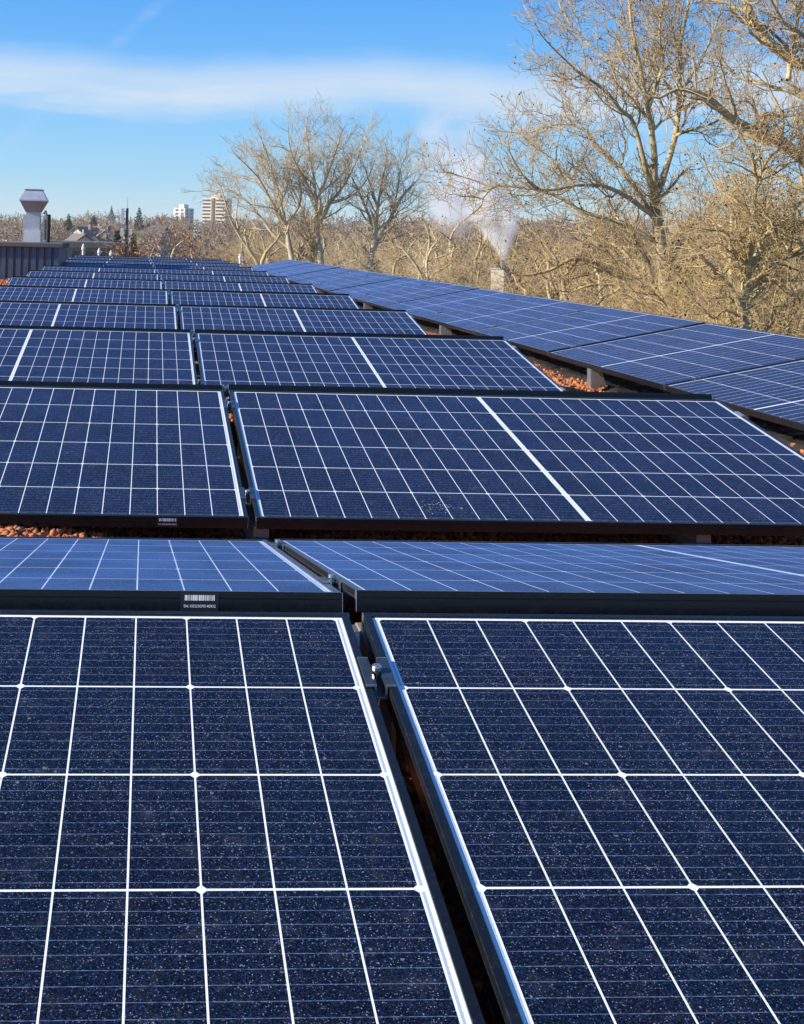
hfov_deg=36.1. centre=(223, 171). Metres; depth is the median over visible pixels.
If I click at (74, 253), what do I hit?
window
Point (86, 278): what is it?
solar panel
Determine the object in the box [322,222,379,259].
bare tree
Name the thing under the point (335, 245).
bare tree
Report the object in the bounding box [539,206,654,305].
bare tree
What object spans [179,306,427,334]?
solar panel
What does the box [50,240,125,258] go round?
flat roof building
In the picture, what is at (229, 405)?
panel clamp
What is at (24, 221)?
slim duct
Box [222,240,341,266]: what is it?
bare tree
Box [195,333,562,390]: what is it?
solar panel
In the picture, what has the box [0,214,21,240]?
bare tree
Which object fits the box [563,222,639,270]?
bare tree
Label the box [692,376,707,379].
panel clamp
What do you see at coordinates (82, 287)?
solar panel
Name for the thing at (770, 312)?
bare tree
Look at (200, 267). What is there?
solar panel
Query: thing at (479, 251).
bare tree
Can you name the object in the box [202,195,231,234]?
tower block
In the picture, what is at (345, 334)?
solar panel
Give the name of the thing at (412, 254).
bare tree
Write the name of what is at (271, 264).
solar panel
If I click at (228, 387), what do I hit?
solar panel
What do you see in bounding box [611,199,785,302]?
bare tree
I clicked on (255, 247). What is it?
bare tree
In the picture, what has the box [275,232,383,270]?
bare tree
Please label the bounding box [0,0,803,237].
sky
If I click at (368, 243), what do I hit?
bare tree
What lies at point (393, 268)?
bare tree
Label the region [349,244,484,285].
bare tree
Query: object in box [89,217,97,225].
conifer tree
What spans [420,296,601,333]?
solar panel
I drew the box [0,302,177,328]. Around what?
solar panel
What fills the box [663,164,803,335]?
bare tree
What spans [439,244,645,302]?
bare tree
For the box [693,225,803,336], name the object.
bare tree
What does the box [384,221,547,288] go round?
bare tree
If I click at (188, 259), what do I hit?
solar panel
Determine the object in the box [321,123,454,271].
bare tree
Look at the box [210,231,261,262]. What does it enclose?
bare tree
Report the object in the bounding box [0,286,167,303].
solar panel
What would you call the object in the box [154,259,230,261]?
solar panel
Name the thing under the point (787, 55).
plane tree
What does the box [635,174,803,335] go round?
bare tree
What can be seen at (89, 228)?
house
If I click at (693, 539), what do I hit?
mounting frame
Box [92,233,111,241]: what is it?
house
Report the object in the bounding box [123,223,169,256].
house
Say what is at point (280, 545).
panel clamp
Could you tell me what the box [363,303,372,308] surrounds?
support post
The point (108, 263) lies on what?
solar panel
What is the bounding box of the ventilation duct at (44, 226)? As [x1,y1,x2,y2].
[43,216,46,241]
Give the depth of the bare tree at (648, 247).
58.73 m
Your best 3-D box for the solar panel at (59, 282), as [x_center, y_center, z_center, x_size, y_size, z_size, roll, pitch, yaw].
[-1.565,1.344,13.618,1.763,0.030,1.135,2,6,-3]
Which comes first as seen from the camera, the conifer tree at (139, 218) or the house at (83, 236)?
the house at (83, 236)
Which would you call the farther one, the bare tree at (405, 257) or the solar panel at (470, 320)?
the bare tree at (405, 257)
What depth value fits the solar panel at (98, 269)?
19.02 m
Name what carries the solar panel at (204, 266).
on the mounting frame
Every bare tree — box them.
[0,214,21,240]
[0,222,22,240]
[2,226,21,240]
[22,218,77,241]
[51,225,69,239]
[73,213,119,230]
[94,227,147,251]
[106,217,168,256]
[116,219,168,249]
[138,219,205,257]
[147,213,197,251]
[180,210,279,266]
[181,107,335,260]
[198,231,282,262]
[207,168,282,264]
[207,231,305,263]
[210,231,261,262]
[214,209,308,263]
[220,224,285,260]
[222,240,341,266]
[224,238,256,262]
[231,228,338,261]
[235,215,363,267]
[236,226,365,266]
[239,213,386,273]
[241,232,341,264]
[260,88,399,264]
[275,226,398,273]
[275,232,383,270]
[305,227,527,293]
[306,237,405,275]
[307,235,473,286]
[310,226,405,271]
[312,232,382,266]
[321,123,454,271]
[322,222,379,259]
[322,239,490,289]
[323,214,496,286]
[326,229,349,265]
[338,237,406,263]
[344,205,484,288]
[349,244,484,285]
[351,232,402,273]
[354,219,466,277]
[359,231,444,261]
[360,224,458,271]
[367,220,539,284]
[374,220,512,272]
[374,231,471,277]
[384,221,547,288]
[385,211,530,294]
[389,224,514,292]
[394,205,538,296]
[409,215,524,288]
[413,210,630,303]
[417,207,587,287]
[421,218,659,312]
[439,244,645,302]
[459,247,592,299]
[460,220,610,297]
[465,248,583,296]
[467,241,605,296]
[472,244,610,307]
[473,228,569,295]
[477,241,554,294]
[477,246,651,308]
[479,240,571,283]
[482,240,656,301]
[484,243,613,295]
[493,254,535,294]
[504,208,679,295]
[523,226,686,313]
[528,221,681,310]
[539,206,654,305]
[542,243,647,310]
[556,265,658,314]
[558,162,803,336]
[558,200,697,283]
[558,210,699,311]
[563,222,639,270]
[573,263,676,311]
[583,177,787,317]
[588,247,658,309]
[593,169,803,337]
[607,221,789,327]
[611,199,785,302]
[611,201,802,332]
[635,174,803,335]
[639,189,803,297]
[646,206,803,316]
[648,234,792,333]
[655,140,803,336]
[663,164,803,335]
[665,247,803,336]
[676,233,790,335]
[679,238,795,331]
[683,247,803,336]
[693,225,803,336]
[700,232,802,332]
[703,207,803,335]
[716,269,783,332]
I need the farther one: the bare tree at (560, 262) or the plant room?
the bare tree at (560, 262)
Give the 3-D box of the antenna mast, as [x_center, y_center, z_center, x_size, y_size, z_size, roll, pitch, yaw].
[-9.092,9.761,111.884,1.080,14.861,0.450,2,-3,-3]
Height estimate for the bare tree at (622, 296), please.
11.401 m
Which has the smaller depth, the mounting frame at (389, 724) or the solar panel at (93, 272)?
the mounting frame at (389, 724)
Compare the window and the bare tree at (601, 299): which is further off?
the window
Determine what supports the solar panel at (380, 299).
on the support post at (366, 306)
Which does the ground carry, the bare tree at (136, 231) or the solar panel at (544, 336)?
the bare tree at (136, 231)
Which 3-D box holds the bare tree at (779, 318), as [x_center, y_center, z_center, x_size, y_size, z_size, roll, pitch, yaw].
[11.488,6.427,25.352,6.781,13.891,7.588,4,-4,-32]
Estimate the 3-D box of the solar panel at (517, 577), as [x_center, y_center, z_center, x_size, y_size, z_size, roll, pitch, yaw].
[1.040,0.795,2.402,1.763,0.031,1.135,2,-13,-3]
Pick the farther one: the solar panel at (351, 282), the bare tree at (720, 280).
the bare tree at (720, 280)
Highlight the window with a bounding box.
[72,251,80,256]
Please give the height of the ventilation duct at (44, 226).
0.472 m
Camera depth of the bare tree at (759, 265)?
34.88 m
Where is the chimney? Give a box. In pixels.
[490,260,514,292]
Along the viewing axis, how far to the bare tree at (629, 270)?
55.06 m
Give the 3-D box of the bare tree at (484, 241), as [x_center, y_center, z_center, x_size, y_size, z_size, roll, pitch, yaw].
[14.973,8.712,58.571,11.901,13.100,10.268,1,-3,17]
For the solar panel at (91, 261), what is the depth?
24.07 m
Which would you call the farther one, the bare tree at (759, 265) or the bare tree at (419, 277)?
the bare tree at (419, 277)
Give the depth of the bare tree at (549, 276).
52.33 m
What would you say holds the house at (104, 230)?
on the ground
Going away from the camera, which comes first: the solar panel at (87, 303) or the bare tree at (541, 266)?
the solar panel at (87, 303)
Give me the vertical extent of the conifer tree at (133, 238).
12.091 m
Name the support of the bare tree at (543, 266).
on the ground
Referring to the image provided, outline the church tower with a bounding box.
[107,205,115,226]
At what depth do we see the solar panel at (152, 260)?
26.68 m
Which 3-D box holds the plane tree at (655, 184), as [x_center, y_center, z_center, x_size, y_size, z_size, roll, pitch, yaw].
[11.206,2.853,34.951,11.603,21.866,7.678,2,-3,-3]
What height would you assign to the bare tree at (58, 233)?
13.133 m
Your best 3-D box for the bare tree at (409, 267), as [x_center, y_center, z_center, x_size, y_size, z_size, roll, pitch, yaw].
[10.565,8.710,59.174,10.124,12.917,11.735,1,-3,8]
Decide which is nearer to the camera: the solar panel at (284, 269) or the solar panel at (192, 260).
the solar panel at (284, 269)
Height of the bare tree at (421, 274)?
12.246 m
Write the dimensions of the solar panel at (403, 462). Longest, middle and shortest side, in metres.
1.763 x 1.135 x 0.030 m
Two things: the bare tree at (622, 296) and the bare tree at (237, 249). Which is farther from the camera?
the bare tree at (237, 249)
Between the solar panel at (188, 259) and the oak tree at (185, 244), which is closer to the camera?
the solar panel at (188, 259)
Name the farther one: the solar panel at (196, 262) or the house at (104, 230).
the house at (104, 230)
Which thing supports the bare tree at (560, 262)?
on the ground
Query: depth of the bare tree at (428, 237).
51.08 m
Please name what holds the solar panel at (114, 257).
on the mounting frame
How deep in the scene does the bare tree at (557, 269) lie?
54.55 m
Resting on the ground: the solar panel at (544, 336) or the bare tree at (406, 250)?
the bare tree at (406, 250)
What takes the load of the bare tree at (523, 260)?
on the ground
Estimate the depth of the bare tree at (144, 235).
318.20 m
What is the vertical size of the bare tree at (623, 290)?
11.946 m
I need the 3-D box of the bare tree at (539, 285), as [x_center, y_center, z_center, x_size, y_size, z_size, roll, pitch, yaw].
[12.511,8.186,38.846,11.442,11.806,10.225,2,-3,-4]
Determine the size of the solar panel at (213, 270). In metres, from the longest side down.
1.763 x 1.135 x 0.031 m
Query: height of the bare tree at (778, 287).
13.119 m
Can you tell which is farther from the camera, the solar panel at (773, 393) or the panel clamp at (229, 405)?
the solar panel at (773, 393)
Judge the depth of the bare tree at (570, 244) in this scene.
62.81 m
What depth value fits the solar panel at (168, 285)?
14.07 m
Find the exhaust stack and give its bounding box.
[19,189,48,241]
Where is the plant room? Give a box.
[0,241,69,278]
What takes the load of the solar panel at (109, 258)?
on the mounting frame
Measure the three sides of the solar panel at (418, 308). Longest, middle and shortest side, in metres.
1.763 x 1.135 x 0.030 m
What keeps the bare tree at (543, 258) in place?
on the ground
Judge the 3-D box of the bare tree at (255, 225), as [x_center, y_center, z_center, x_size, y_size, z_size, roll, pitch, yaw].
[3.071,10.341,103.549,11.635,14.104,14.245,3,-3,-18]
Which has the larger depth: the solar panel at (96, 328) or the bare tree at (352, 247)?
the bare tree at (352, 247)
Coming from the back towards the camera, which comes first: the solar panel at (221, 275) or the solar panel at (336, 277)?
the solar panel at (336, 277)
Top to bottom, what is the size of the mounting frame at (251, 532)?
0.249 m
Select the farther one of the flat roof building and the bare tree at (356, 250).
the flat roof building
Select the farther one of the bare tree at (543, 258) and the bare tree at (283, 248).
the bare tree at (283, 248)
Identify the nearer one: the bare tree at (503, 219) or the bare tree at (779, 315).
the bare tree at (779, 315)
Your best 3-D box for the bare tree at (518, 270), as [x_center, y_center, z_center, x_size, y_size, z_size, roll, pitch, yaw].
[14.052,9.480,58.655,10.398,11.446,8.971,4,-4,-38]
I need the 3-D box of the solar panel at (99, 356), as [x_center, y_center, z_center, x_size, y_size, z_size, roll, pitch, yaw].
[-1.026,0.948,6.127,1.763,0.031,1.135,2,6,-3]
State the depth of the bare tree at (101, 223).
335.12 m
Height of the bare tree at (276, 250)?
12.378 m
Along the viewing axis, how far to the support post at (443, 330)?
10.96 m
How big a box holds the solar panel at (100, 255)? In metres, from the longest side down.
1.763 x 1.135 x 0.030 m
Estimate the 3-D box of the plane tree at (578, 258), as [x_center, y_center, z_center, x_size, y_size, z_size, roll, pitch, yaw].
[12.941,7.186,39.100,11.075,13.687,5.690,2,-3,-3]
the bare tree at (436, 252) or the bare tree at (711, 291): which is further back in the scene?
the bare tree at (436, 252)
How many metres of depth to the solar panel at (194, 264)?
24.16 m
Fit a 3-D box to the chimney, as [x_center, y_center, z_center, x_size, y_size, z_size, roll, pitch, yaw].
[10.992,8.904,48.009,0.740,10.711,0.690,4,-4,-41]
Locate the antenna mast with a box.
[120,199,131,255]
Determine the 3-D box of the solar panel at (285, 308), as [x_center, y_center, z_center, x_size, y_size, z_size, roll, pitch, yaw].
[0.502,1.192,9.892,1.763,0.030,1.135,2,-13,-3]
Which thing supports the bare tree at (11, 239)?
on the ground
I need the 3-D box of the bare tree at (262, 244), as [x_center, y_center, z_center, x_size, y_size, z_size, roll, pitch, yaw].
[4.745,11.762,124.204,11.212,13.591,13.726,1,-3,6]
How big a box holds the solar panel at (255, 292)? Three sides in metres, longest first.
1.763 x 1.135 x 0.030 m
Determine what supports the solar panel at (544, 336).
on the support post
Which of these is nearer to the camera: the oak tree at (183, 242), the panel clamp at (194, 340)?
the panel clamp at (194, 340)
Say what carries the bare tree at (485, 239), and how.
on the ground
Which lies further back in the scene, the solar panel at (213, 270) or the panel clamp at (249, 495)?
the solar panel at (213, 270)
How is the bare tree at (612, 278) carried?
on the ground
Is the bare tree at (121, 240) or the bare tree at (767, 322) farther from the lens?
the bare tree at (121, 240)
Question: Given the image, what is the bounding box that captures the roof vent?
[81,243,84,254]
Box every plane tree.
[405,0,768,314]
[467,183,729,306]
[588,0,803,209]
[643,76,803,331]
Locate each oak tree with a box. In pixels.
[80,230,174,257]
[94,221,251,265]
[172,226,255,265]
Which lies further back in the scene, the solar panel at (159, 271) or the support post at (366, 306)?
the solar panel at (159, 271)
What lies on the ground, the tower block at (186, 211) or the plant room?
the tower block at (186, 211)
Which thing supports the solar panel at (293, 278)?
on the support post
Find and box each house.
[0,226,22,240]
[65,224,99,237]
[65,230,93,240]
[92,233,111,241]
[96,227,116,240]
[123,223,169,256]
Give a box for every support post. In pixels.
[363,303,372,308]
[439,325,451,334]
[587,368,605,390]
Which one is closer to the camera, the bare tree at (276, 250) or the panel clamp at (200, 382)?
the panel clamp at (200, 382)
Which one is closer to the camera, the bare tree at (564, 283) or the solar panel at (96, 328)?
the solar panel at (96, 328)
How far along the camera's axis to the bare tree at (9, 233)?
307.80 m
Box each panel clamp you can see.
[190,338,197,344]
[195,379,203,384]
[223,400,235,411]
[239,488,255,503]
[268,540,287,551]
[317,574,341,591]
[357,657,396,698]
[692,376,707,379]
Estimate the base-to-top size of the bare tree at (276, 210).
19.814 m
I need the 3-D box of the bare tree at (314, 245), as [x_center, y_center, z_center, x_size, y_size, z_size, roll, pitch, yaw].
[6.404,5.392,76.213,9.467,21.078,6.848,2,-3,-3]
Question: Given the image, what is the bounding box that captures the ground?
[54,234,685,283]
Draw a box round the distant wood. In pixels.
[0,210,803,266]
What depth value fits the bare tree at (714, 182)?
32.61 m
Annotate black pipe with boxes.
[46,214,50,241]
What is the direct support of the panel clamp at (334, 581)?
attached to the solar panel at (135, 574)
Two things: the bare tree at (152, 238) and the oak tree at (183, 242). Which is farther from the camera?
the bare tree at (152, 238)
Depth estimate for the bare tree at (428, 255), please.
44.39 m
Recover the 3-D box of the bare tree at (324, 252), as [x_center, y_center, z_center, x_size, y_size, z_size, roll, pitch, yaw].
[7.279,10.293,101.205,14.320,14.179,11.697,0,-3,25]
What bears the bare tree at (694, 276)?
on the ground
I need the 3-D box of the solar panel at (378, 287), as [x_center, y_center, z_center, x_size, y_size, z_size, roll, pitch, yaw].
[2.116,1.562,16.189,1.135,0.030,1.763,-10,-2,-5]
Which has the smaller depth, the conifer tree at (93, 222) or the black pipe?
the black pipe
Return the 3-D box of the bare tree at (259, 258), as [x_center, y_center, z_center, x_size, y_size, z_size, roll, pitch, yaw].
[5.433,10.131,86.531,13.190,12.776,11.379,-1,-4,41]
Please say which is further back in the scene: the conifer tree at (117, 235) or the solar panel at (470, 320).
the conifer tree at (117, 235)
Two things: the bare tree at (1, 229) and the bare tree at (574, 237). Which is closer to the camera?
the bare tree at (574, 237)
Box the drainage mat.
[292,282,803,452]
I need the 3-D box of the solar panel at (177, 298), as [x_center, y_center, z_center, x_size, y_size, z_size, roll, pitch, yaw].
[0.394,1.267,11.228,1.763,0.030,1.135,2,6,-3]
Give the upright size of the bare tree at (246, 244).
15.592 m
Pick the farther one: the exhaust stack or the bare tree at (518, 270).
the bare tree at (518, 270)
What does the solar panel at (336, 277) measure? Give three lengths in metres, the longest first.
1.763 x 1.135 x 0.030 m
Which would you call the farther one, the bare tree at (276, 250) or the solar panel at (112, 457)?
the bare tree at (276, 250)
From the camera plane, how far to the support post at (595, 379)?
7.41 m
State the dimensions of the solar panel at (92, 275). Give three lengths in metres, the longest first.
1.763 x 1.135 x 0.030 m
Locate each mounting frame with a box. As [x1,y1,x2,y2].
[193,337,199,381]
[226,397,269,541]
[352,622,486,1023]
[659,534,710,543]
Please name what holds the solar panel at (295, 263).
on the support post
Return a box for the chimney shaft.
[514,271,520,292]
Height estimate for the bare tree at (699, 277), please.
12.236 m
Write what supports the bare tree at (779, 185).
on the ground
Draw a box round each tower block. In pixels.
[174,204,193,235]
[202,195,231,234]
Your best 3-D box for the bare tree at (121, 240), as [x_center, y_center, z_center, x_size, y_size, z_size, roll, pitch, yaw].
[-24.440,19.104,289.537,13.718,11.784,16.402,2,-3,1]
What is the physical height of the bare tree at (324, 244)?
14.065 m
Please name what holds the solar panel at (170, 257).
on the mounting frame
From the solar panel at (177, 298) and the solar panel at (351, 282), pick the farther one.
the solar panel at (351, 282)
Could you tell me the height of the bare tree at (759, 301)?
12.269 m
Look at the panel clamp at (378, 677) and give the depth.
1.57 m
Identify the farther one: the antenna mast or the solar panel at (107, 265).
the antenna mast
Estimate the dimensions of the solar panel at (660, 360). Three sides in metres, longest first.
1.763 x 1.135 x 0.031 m
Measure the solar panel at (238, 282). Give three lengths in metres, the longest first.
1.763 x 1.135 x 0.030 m
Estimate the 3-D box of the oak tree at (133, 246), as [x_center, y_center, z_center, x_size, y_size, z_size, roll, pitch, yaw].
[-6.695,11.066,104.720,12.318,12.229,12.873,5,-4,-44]
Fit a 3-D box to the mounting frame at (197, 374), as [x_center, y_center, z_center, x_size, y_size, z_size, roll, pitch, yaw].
[-0.144,1.055,6.761,0.060,0.249,2.245,2,-3,-3]
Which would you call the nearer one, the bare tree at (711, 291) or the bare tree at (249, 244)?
the bare tree at (711, 291)
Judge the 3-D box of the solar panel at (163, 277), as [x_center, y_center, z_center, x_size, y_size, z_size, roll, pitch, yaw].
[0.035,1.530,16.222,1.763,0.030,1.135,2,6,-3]
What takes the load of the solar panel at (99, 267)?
on the mounting frame
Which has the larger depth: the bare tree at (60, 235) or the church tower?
the church tower
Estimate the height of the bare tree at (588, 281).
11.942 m
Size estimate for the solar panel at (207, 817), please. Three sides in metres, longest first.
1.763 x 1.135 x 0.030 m
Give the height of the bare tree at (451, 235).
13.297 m
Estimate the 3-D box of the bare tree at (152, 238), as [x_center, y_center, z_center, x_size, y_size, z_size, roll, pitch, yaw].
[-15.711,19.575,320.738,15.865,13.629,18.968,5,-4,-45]
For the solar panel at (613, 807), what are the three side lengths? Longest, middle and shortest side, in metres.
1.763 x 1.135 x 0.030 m
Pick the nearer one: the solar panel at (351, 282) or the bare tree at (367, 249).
the solar panel at (351, 282)
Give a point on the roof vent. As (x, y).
(83, 248)
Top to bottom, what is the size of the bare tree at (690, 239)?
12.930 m
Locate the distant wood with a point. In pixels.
(213, 234)
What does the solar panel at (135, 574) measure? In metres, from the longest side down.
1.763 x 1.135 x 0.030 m
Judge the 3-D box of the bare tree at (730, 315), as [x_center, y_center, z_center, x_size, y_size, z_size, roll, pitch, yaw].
[11.781,7.454,26.720,6.094,11.901,5.258,1,-3,18]
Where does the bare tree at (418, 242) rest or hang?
on the ground
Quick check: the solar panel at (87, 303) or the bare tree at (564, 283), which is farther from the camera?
the bare tree at (564, 283)
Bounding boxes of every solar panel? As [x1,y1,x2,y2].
[0,285,167,290]
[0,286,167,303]
[0,300,175,305]
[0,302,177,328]
[0,325,190,331]
[0,328,196,383]
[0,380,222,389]
[0,385,247,528]
[0,536,342,612]
[0,609,484,1023]
[7,277,161,288]
[12,276,161,280]
[27,271,157,279]
[30,270,157,273]
[42,266,154,272]
[44,265,154,268]
[62,263,152,267]
[63,262,152,264]
[66,259,151,261]
[66,260,150,263]
[69,257,149,260]
[72,257,149,259]
[76,255,137,256]
[76,256,148,258]
[150,257,222,260]
[151,257,207,258]
[151,259,230,262]
[152,261,236,263]
[153,262,240,266]
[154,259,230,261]
[154,264,251,267]
[154,265,252,272]
[157,268,266,271]
[157,269,268,279]
[159,273,285,279]
[160,274,288,288]
[164,280,311,284]
[164,281,317,294]
[168,289,348,303]
[170,291,359,308]
[177,304,405,323]
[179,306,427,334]
[192,329,503,351]
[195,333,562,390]
[224,384,711,399]
[229,390,803,535]
[248,259,296,268]
[253,261,311,270]
[267,263,322,274]
[270,265,338,276]
[275,539,803,615]
[286,267,355,282]
[294,270,377,284]
[313,273,405,292]
[329,277,434,297]
[353,282,478,307]
[361,612,803,1023]
[382,288,530,319]
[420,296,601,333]
[473,307,705,355]
[548,323,803,389]
[665,359,803,430]
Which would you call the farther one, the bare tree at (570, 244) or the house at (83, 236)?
the house at (83, 236)
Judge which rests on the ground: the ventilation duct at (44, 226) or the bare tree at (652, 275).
the bare tree at (652, 275)
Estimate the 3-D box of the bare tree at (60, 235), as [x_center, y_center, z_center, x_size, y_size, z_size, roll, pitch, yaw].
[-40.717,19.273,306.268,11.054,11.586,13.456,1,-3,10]
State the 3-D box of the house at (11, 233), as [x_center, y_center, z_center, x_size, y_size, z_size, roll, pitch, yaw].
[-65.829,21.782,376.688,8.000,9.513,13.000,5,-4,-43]
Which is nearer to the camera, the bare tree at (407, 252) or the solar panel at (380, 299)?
the solar panel at (380, 299)
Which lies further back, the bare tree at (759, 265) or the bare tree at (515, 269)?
the bare tree at (515, 269)
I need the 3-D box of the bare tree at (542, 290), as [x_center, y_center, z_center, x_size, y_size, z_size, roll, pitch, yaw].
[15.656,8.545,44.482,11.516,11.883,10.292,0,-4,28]
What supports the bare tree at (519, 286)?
on the ground
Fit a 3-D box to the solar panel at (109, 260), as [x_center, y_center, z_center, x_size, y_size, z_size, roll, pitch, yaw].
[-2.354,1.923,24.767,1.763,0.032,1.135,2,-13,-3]
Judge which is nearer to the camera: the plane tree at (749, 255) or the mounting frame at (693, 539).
the mounting frame at (693, 539)
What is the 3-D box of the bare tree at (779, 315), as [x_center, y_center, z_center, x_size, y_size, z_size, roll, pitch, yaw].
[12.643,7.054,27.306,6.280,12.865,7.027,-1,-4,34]
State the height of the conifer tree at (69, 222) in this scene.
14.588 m
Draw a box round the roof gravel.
[0,279,803,1023]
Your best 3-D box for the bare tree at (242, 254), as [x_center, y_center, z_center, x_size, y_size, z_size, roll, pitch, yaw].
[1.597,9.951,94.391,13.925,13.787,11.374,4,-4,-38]
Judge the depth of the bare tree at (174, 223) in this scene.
348.58 m
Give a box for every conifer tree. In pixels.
[61,214,74,238]
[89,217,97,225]
[112,230,120,242]
[127,233,140,255]
[128,207,144,249]
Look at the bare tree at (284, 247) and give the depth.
117.35 m
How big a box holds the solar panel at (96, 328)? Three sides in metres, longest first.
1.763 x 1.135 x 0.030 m
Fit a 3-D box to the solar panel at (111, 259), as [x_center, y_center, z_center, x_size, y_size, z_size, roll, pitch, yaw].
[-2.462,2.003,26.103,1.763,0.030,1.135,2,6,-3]
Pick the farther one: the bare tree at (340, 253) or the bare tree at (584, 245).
the bare tree at (340, 253)
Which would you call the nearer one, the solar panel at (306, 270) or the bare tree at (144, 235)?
the solar panel at (306, 270)
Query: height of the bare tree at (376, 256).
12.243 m
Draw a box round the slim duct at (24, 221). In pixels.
[22,214,25,240]

